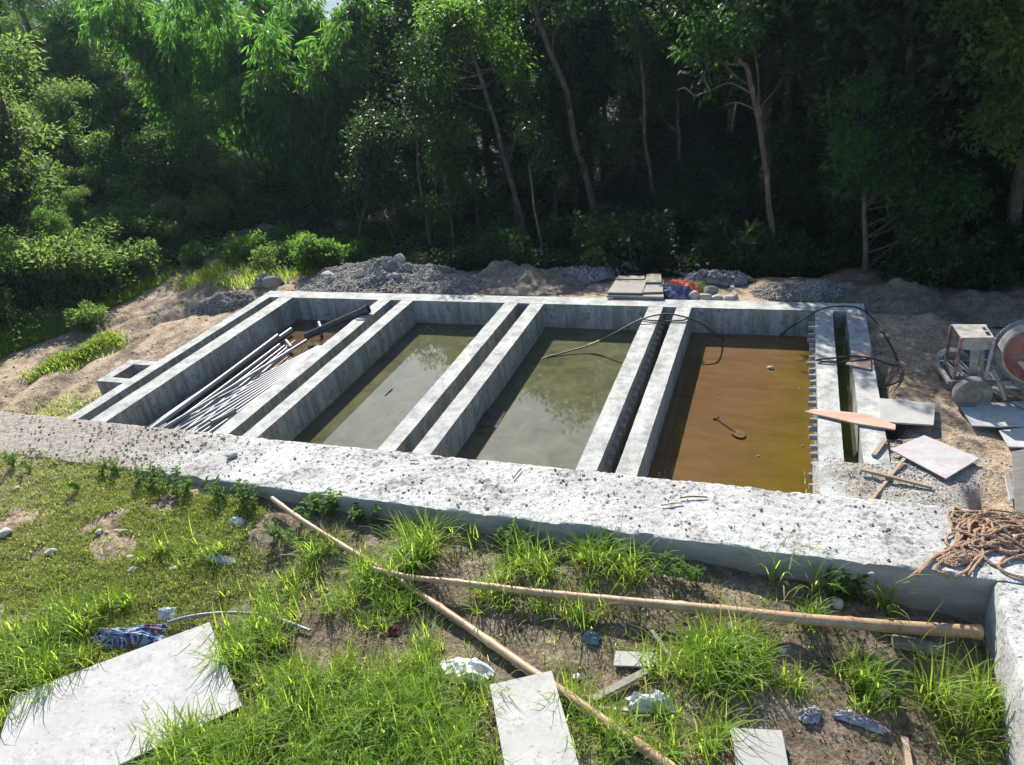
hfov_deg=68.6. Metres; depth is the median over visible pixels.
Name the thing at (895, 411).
board
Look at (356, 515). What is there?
weed plant
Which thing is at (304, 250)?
bush
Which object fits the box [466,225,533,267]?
bush
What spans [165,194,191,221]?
bush
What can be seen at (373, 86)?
forest tree
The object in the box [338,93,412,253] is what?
thin tree
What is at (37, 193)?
bush
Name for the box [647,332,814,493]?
water
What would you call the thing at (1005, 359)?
cement mixer
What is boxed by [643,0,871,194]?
forest tree
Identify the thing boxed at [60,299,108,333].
bush
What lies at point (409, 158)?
forest tree
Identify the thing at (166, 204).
bush
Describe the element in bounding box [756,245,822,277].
bush
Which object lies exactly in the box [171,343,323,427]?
plastic pipe
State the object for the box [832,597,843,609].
stone
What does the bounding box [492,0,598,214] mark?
slender tree
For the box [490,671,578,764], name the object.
board
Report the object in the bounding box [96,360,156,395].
inspection chamber
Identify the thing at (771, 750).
board
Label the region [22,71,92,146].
forest tree
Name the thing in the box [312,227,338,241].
bush
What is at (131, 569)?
stone
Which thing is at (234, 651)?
tall grass
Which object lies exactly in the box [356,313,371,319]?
board offcut
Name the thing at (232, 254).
bush
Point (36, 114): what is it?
forest tree
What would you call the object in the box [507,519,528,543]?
weed plant
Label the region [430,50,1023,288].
forest undergrowth
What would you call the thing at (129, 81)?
forest tree
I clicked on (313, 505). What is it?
weed plant
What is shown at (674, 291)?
blue cloth
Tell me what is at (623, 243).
bush
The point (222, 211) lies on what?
bush
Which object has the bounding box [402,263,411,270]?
rock
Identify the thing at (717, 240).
bush
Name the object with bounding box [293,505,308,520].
weed plant
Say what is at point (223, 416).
plastic pipe
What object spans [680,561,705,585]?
weed plant
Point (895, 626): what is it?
bamboo pole
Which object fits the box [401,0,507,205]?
forest tree
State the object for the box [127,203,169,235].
bush
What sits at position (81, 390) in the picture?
track gravel
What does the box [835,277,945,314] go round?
sand heap
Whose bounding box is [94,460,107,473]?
weed plant
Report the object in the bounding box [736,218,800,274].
bush
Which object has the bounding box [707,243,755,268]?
bush
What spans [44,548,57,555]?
stone
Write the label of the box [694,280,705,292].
bush
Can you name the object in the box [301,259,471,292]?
gravel heap
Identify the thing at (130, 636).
printed sack
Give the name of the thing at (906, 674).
weed plant
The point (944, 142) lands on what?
forest tree
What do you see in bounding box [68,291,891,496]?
settling tank
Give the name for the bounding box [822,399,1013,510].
yard gravel
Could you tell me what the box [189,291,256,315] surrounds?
gravel heap
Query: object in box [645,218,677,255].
bush
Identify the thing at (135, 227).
bush
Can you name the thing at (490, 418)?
board
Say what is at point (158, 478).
weed plant
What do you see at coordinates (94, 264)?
bush
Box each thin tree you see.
[333,112,406,243]
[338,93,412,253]
[381,26,466,244]
[406,107,496,248]
[510,112,563,245]
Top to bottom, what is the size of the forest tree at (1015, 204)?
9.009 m
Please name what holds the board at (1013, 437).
on the ground at (918, 342)
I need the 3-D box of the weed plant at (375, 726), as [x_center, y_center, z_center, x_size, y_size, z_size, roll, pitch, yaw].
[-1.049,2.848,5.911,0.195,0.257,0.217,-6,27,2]
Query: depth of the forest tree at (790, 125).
14.67 m
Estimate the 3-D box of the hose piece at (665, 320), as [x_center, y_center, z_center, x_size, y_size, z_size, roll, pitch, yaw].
[2.478,-1.027,12.230,0.798,0.039,0.131,1,28,16]
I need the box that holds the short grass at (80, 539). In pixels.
[0,445,275,713]
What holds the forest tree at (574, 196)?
on the ground at (918, 342)
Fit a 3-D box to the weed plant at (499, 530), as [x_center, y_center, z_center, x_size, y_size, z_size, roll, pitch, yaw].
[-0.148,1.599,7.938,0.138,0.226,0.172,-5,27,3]
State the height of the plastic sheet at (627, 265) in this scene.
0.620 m
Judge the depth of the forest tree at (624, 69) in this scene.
25.45 m
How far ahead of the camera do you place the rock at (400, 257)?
16.41 m
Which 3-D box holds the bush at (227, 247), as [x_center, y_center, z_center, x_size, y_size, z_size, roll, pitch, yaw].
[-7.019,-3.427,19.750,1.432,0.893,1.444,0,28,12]
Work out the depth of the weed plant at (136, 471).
9.51 m
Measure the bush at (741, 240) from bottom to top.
1.502 m
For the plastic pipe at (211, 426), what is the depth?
12.10 m
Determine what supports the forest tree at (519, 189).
on the ground at (918, 342)
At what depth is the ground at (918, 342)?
7.86 m
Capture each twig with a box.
[662,502,681,505]
[680,496,706,497]
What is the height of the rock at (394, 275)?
0.173 m
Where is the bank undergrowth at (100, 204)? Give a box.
[0,133,308,354]
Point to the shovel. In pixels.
(739, 433)
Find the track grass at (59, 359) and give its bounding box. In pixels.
[0,247,343,417]
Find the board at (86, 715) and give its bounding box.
[0,622,240,764]
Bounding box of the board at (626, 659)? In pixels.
[613,651,655,667]
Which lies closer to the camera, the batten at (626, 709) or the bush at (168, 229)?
the batten at (626, 709)
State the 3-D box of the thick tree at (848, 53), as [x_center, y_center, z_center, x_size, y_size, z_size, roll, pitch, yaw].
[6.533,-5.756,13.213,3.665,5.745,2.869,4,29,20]
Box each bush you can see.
[0,224,30,265]
[0,238,60,291]
[0,287,19,329]
[0,301,10,329]
[5,227,100,300]
[14,185,55,206]
[16,191,74,229]
[50,166,102,200]
[51,233,126,296]
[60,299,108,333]
[69,216,142,255]
[80,162,110,185]
[80,256,128,286]
[95,204,132,219]
[99,206,163,245]
[110,236,167,276]
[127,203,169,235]
[129,217,181,253]
[131,187,172,210]
[134,195,193,231]
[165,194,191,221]
[169,193,221,237]
[178,240,209,272]
[182,186,240,230]
[198,197,241,227]
[214,230,248,254]
[220,234,251,266]
[222,235,247,267]
[230,238,251,267]
[236,229,278,265]
[246,240,296,273]
[264,229,281,240]
[268,224,298,254]
[276,233,292,252]
[281,232,316,267]
[288,230,338,275]
[290,229,326,241]
[311,238,344,268]
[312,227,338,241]
[320,238,343,266]
[336,234,354,257]
[342,240,368,264]
[353,235,373,248]
[353,237,385,259]
[377,246,391,255]
[407,190,431,210]
[448,244,474,270]
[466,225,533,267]
[467,227,486,244]
[483,215,527,240]
[527,221,559,265]
[540,200,629,266]
[569,206,677,277]
[578,246,607,267]
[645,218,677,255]
[653,195,708,248]
[681,217,751,274]
[683,214,770,278]
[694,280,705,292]
[705,217,759,236]
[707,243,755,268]
[711,169,821,240]
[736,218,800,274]
[742,226,817,276]
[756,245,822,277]
[843,193,895,239]
[883,226,974,289]
[893,219,965,252]
[940,219,1023,287]
[945,239,1023,291]
[956,206,1023,248]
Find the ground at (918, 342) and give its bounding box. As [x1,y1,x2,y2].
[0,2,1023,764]
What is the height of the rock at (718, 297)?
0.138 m
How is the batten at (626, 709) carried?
on the ground at (918, 342)
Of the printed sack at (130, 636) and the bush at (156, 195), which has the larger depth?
the bush at (156, 195)
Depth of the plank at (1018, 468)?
7.48 m
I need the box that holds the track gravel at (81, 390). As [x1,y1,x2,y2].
[1,271,306,414]
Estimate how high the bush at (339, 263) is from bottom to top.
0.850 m
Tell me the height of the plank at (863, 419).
0.027 m
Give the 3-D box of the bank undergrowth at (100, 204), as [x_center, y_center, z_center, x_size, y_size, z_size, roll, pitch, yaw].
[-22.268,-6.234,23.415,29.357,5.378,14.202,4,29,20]
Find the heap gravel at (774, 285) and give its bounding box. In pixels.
[188,258,847,315]
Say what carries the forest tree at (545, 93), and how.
on the ground at (918, 342)
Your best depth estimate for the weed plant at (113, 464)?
9.64 m
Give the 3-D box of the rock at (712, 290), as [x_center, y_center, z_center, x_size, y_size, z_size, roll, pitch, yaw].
[3.547,-1.640,13.351,0.262,0.182,0.189,4,29,20]
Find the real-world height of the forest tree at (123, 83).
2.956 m
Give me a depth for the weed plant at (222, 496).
9.02 m
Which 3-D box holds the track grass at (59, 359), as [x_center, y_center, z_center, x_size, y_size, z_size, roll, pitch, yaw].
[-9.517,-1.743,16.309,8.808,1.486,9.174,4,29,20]
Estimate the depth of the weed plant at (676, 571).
7.16 m
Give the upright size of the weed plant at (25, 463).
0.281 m
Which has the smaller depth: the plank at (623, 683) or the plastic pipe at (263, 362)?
the plank at (623, 683)
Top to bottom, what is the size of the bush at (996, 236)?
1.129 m
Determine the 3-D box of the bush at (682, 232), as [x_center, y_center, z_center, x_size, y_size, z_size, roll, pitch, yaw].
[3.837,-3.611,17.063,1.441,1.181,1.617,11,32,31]
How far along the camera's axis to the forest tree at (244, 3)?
34.65 m
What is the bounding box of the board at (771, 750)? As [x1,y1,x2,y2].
[730,728,787,764]
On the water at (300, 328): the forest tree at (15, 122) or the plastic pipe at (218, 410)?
the plastic pipe at (218, 410)
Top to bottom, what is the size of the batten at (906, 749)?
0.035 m
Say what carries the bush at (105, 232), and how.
on the ground at (918, 342)
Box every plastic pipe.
[147,327,292,426]
[150,334,279,427]
[158,341,326,427]
[161,339,307,428]
[167,611,310,631]
[168,343,280,428]
[170,347,318,428]
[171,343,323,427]
[174,345,285,428]
[177,349,316,429]
[183,353,311,429]
[189,346,288,425]
[190,358,305,430]
[192,348,289,430]
[196,365,296,431]
[201,374,285,431]
[208,388,268,432]
[210,408,236,423]
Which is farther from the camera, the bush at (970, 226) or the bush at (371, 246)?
the bush at (371, 246)
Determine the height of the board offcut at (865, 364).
0.016 m
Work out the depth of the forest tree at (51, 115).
24.44 m
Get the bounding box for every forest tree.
[0,0,35,26]
[0,0,69,35]
[0,9,36,71]
[0,27,87,213]
[0,50,45,134]
[0,61,22,178]
[0,171,12,210]
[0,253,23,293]
[1,100,62,185]
[8,46,46,119]
[15,0,129,114]
[19,25,73,78]
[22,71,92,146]
[25,75,120,166]
[29,0,64,29]
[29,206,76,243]
[34,35,101,130]
[37,22,123,85]
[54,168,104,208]
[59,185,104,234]
[70,81,162,176]
[76,47,156,132]
[96,30,132,89]
[101,123,196,205]
[113,0,161,19]
[124,59,144,92]
[128,57,172,126]
[165,89,266,193]
[233,0,324,21]
[331,0,427,187]
[344,0,483,211]
[362,16,403,113]
[363,56,407,181]
[368,54,435,197]
[396,0,514,183]
[399,11,514,231]
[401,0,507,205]
[440,17,558,227]
[462,0,578,215]
[463,11,604,234]
[470,2,602,179]
[509,0,670,211]
[510,0,677,185]
[514,0,633,192]
[521,0,639,201]
[556,0,643,142]
[575,0,676,179]
[617,0,754,105]
[633,0,696,24]
[634,12,712,160]
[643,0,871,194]
[660,0,681,109]
[674,0,778,134]
[720,0,892,141]
[722,0,839,136]
[727,0,978,210]
[787,0,1022,254]
[893,0,1023,236]
[895,1,1020,169]
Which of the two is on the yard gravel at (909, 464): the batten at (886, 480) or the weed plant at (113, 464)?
the batten at (886, 480)
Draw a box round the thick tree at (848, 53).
[775,0,986,221]
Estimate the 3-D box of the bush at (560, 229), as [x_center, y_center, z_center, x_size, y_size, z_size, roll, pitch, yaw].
[1.694,-3.282,17.180,2.180,1.593,1.942,2,29,17]
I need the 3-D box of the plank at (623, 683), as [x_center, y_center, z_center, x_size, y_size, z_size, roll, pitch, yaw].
[0.912,2.539,6.302,0.551,0.032,0.065,-18,29,-20]
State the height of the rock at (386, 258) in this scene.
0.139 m
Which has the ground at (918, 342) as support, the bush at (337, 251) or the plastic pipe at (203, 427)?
the bush at (337, 251)
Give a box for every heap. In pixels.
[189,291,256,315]
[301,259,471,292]
[395,270,486,294]
[476,259,518,277]
[478,263,587,295]
[547,265,616,284]
[683,269,756,286]
[751,280,845,302]
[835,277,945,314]
[933,289,1023,327]
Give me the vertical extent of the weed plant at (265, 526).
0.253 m
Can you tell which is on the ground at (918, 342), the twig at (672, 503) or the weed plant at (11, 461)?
the weed plant at (11, 461)
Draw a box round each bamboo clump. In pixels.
[67,0,240,166]
[154,0,328,190]
[210,0,400,224]
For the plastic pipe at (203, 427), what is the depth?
12.26 m
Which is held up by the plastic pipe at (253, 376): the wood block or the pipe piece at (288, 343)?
the pipe piece at (288, 343)
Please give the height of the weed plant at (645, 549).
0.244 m
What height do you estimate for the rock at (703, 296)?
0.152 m
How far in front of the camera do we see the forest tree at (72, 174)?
21.55 m
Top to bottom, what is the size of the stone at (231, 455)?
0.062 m
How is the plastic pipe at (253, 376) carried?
on the water at (300, 328)
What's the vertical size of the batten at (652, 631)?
0.058 m
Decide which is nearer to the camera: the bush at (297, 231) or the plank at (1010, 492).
the plank at (1010, 492)
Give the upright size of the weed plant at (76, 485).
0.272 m
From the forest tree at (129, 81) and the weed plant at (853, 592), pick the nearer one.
the weed plant at (853, 592)
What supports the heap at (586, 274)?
on the ground at (918, 342)
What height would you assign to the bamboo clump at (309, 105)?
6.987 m
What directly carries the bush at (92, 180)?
on the ground at (918, 342)
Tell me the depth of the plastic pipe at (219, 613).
7.40 m
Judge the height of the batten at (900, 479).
0.091 m
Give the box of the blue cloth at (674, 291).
[660,283,692,299]
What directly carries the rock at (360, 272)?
on the gravel heap at (380, 263)
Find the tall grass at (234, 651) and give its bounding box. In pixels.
[0,499,1014,764]
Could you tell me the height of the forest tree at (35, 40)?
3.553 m
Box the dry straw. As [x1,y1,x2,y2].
[137,503,984,764]
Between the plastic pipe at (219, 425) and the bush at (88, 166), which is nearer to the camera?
the plastic pipe at (219, 425)
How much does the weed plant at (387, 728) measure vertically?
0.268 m
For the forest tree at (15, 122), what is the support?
on the ground at (918, 342)
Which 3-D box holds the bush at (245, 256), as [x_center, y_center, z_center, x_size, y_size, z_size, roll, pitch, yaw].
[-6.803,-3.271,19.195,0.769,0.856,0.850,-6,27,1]
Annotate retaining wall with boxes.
[0,412,1023,764]
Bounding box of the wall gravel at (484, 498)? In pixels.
[0,413,994,574]
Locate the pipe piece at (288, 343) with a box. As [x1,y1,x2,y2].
[284,339,292,348]
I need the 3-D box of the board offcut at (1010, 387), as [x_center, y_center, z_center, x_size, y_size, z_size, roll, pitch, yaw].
[6.304,0.056,9.341,0.277,0.020,0.070,-2,28,9]
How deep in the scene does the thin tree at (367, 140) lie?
18.67 m
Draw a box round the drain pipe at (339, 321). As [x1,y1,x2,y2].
[304,304,370,339]
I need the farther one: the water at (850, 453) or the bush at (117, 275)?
the bush at (117, 275)
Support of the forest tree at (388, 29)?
on the ground at (918, 342)
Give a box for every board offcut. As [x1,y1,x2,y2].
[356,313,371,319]
[845,348,870,369]
[993,389,1001,396]
[1005,386,1021,388]
[1013,401,1023,408]
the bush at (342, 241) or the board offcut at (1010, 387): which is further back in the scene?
the bush at (342, 241)
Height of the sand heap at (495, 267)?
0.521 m
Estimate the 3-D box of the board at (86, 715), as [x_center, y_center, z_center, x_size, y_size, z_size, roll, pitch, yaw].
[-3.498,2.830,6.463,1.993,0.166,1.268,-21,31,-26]
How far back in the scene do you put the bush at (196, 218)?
21.36 m
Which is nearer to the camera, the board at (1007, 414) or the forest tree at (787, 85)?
the board at (1007, 414)
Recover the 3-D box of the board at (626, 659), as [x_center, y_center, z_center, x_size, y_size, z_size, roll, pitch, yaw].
[1.070,2.411,6.524,0.369,0.028,0.161,-1,28,12]
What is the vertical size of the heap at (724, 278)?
0.360 m
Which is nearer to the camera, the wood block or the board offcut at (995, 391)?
the wood block
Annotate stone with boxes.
[0,527,12,537]
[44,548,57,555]
[127,566,136,571]
[226,452,237,458]
[573,673,580,681]
[777,647,786,654]
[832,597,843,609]
[873,683,895,695]
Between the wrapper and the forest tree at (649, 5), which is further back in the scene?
the forest tree at (649, 5)
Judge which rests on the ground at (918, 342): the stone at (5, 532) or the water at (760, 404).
the stone at (5, 532)
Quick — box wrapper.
[386,627,400,635]
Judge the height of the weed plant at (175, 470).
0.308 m
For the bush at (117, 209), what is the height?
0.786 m
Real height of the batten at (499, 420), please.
0.024 m
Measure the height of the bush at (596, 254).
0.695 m
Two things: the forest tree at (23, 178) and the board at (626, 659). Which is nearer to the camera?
the board at (626, 659)
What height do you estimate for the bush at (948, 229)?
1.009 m
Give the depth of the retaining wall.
7.86 m
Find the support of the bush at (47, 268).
on the ground at (918, 342)
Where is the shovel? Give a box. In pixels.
[713,416,745,437]
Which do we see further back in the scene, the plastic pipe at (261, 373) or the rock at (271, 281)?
the rock at (271, 281)
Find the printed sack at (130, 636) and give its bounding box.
[85,624,169,649]
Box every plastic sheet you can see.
[206,552,236,564]
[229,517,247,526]
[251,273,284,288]
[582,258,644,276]
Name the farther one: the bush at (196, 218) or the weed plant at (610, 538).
the bush at (196, 218)
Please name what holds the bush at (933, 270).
on the ground at (918, 342)
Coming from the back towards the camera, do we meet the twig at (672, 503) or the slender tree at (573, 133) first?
the slender tree at (573, 133)
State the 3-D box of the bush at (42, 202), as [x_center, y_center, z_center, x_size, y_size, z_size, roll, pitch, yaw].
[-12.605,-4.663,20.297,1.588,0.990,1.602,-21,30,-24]
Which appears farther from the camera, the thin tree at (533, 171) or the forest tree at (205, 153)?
the forest tree at (205, 153)
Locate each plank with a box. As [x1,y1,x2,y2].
[591,668,649,702]
[805,409,895,430]
[1004,473,1013,500]
[1011,449,1023,513]
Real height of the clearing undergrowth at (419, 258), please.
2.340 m
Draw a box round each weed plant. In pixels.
[1,452,17,466]
[18,450,32,471]
[63,474,80,489]
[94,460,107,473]
[102,456,120,472]
[131,459,146,480]
[133,461,159,486]
[151,467,168,490]
[156,465,182,492]
[172,475,192,494]
[202,475,220,497]
[212,485,229,500]
[229,478,248,506]
[239,484,258,507]
[259,513,279,537]
[270,525,294,544]
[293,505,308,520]
[299,491,321,515]
[312,486,342,517]
[323,742,350,763]
[339,720,367,751]
[347,502,365,521]
[367,724,388,758]
[370,503,381,527]
[382,717,402,746]
[492,524,503,542]
[497,516,516,545]
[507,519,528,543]
[581,536,603,551]
[603,527,623,553]
[629,542,649,561]
[653,550,673,577]
[661,554,684,580]
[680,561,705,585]
[819,566,849,597]
[837,568,869,602]
[846,669,869,695]
[881,669,910,702]
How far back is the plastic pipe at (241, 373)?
13.02 m
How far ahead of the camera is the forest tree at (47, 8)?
46.81 m
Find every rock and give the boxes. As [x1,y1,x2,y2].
[262,276,280,287]
[320,271,333,276]
[356,269,365,277]
[379,256,393,259]
[385,272,401,279]
[393,253,405,262]
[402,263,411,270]
[688,290,700,299]
[700,293,711,299]
[704,285,718,294]
[711,294,722,300]
[723,295,738,300]
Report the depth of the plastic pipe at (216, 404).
12.43 m
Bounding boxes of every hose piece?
[640,318,686,321]
[886,365,901,386]
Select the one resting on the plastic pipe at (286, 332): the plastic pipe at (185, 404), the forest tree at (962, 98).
the plastic pipe at (185, 404)
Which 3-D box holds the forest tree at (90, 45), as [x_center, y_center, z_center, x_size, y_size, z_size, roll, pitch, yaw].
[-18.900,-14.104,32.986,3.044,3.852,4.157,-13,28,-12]
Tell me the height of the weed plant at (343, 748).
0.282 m
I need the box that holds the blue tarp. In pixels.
[964,350,988,358]
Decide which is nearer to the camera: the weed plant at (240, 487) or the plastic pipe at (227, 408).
the weed plant at (240, 487)
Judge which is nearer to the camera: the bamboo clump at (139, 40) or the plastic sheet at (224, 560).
the plastic sheet at (224, 560)
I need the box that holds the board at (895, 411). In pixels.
[879,398,935,425]
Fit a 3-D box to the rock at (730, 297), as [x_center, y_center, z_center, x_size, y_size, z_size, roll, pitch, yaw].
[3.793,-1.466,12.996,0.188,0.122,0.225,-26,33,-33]
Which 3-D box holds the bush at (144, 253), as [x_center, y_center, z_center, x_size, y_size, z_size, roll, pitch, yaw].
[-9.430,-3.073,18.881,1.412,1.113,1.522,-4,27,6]
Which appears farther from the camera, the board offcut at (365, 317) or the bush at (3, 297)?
the bush at (3, 297)
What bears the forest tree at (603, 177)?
on the ground at (918, 342)
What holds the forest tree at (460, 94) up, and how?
on the ground at (918, 342)
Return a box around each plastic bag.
[157,607,176,620]
[436,657,494,684]
[582,630,600,644]
[626,690,675,713]
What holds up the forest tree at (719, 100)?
on the ground at (918, 342)
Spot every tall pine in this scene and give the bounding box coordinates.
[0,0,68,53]
[38,0,98,99]
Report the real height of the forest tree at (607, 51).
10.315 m
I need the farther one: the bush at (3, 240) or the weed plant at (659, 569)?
the bush at (3, 240)
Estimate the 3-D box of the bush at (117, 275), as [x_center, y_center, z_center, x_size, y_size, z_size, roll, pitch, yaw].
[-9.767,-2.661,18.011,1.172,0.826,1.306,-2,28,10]
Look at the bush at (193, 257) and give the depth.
18.94 m
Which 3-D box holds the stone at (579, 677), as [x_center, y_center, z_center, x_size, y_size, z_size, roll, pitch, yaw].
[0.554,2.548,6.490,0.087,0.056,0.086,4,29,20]
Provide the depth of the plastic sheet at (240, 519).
8.67 m
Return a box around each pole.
[270,496,676,764]
[372,566,983,639]
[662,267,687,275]
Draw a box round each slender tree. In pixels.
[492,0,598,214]
[585,0,677,192]
[666,0,783,244]
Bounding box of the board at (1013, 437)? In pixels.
[999,427,1023,447]
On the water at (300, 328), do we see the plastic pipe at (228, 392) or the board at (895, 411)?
the plastic pipe at (228, 392)
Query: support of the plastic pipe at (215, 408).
on the water at (300, 328)
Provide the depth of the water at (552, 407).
11.24 m
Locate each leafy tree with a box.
[403,0,553,235]
[803,68,1003,273]
[925,0,1023,173]
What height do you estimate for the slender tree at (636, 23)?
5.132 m
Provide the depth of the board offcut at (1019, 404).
8.98 m
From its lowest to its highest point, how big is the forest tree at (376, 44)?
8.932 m
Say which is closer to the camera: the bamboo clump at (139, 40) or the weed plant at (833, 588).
the weed plant at (833, 588)
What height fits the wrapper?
0.072 m
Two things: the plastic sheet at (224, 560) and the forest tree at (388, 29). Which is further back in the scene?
the forest tree at (388, 29)
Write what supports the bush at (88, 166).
on the ground at (918, 342)
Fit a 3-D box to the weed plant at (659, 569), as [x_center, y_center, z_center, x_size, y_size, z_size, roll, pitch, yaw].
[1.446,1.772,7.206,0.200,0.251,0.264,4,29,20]
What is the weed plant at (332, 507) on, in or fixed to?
on the ground at (918, 342)
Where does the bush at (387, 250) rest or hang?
on the ground at (918, 342)
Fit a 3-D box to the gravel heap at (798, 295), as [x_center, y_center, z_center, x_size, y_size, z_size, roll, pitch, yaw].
[5.029,-1.620,13.088,1.700,0.381,1.000,4,29,20]
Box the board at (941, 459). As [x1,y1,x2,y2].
[890,435,979,478]
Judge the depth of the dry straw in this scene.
6.88 m
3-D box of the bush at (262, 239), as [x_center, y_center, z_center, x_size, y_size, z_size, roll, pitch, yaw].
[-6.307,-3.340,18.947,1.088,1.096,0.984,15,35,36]
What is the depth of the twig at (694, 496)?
7.86 m
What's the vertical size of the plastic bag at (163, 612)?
0.099 m
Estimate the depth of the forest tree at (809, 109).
18.25 m
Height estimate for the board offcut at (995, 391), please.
0.020 m
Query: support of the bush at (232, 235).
on the ground at (918, 342)
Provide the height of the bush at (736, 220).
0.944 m
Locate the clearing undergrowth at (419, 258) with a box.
[167,154,593,264]
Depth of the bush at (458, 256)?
17.17 m
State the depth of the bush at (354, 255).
18.43 m
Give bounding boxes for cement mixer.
[932,319,1023,406]
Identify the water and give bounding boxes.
[162,319,350,431]
[292,323,484,448]
[455,327,637,469]
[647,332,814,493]
[834,328,857,462]
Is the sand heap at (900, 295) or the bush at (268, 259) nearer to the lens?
the sand heap at (900, 295)
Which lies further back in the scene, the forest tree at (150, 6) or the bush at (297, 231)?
the forest tree at (150, 6)
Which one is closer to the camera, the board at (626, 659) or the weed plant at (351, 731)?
the weed plant at (351, 731)
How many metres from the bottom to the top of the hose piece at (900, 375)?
0.038 m
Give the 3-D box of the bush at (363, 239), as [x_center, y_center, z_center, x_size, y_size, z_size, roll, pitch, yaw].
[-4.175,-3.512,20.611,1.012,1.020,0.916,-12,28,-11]
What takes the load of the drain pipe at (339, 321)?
on the settling tank
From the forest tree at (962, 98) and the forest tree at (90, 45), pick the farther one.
the forest tree at (90, 45)
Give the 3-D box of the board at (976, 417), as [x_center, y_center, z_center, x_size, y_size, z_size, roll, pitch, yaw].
[5.595,0.370,8.994,0.306,0.038,0.660,0,28,14]
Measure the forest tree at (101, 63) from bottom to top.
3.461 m
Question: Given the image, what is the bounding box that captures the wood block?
[891,634,943,656]
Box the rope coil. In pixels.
[908,506,1023,623]
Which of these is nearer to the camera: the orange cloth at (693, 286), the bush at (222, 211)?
the orange cloth at (693, 286)
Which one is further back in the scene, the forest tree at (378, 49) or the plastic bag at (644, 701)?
the forest tree at (378, 49)
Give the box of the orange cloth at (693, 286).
[664,279,702,293]
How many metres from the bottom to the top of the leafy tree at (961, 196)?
4.125 m
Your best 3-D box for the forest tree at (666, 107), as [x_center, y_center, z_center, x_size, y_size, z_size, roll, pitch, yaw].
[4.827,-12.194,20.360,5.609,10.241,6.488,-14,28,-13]
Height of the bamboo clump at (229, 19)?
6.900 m
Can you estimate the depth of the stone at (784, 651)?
6.42 m
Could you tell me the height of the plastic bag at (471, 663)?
0.140 m
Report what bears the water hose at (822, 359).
on the settling tank
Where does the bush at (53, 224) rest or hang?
on the ground at (918, 342)
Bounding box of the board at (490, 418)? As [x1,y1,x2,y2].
[480,410,503,426]
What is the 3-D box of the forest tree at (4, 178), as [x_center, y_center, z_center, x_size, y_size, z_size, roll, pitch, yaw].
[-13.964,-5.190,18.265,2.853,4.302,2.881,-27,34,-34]
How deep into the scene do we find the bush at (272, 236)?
21.28 m
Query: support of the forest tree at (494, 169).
on the ground at (918, 342)
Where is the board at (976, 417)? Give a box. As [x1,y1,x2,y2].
[960,407,1002,427]
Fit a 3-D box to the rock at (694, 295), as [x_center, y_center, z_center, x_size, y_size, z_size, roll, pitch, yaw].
[3.204,-1.520,13.138,0.184,0.192,0.176,-23,31,-28]
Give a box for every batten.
[494,412,505,427]
[594,706,630,711]
[650,629,670,657]
[730,285,736,294]
[861,468,932,488]
[871,439,886,456]
[871,458,905,498]
[901,736,912,764]
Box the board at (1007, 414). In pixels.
[976,401,1023,426]
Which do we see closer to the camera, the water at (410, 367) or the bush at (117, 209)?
the water at (410, 367)
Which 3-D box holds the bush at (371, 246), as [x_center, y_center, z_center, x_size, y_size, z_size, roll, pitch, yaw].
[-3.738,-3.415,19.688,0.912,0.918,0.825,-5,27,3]
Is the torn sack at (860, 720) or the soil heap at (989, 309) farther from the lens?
the soil heap at (989, 309)
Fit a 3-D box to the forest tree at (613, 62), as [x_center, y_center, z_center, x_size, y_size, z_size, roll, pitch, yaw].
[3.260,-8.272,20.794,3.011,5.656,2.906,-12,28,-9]
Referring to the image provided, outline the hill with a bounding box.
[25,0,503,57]
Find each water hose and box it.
[539,313,724,359]
[778,305,897,360]
[815,355,898,365]
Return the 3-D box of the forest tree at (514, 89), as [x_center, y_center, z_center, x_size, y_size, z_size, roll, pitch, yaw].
[0.693,-11.292,25.336,5.508,10.344,5.316,-20,30,-24]
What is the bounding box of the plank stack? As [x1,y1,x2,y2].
[607,274,663,298]
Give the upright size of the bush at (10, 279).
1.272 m
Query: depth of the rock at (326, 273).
16.71 m
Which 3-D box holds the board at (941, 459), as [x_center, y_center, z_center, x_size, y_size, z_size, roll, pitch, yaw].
[4.610,0.792,8.219,0.564,0.036,0.686,-20,30,-23]
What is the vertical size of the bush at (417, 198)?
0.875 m
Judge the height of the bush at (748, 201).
1.699 m
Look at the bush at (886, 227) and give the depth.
14.79 m
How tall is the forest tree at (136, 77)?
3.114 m
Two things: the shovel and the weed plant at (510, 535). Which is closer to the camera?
the weed plant at (510, 535)
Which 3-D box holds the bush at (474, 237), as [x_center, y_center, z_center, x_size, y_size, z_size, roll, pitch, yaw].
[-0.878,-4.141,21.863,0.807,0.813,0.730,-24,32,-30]
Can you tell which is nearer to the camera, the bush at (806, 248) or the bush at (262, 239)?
the bush at (806, 248)
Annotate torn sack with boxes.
[797,705,821,723]
[832,709,891,735]
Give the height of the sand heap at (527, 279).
0.523 m
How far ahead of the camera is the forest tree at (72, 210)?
19.59 m
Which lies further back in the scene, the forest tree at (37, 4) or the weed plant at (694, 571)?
the forest tree at (37, 4)

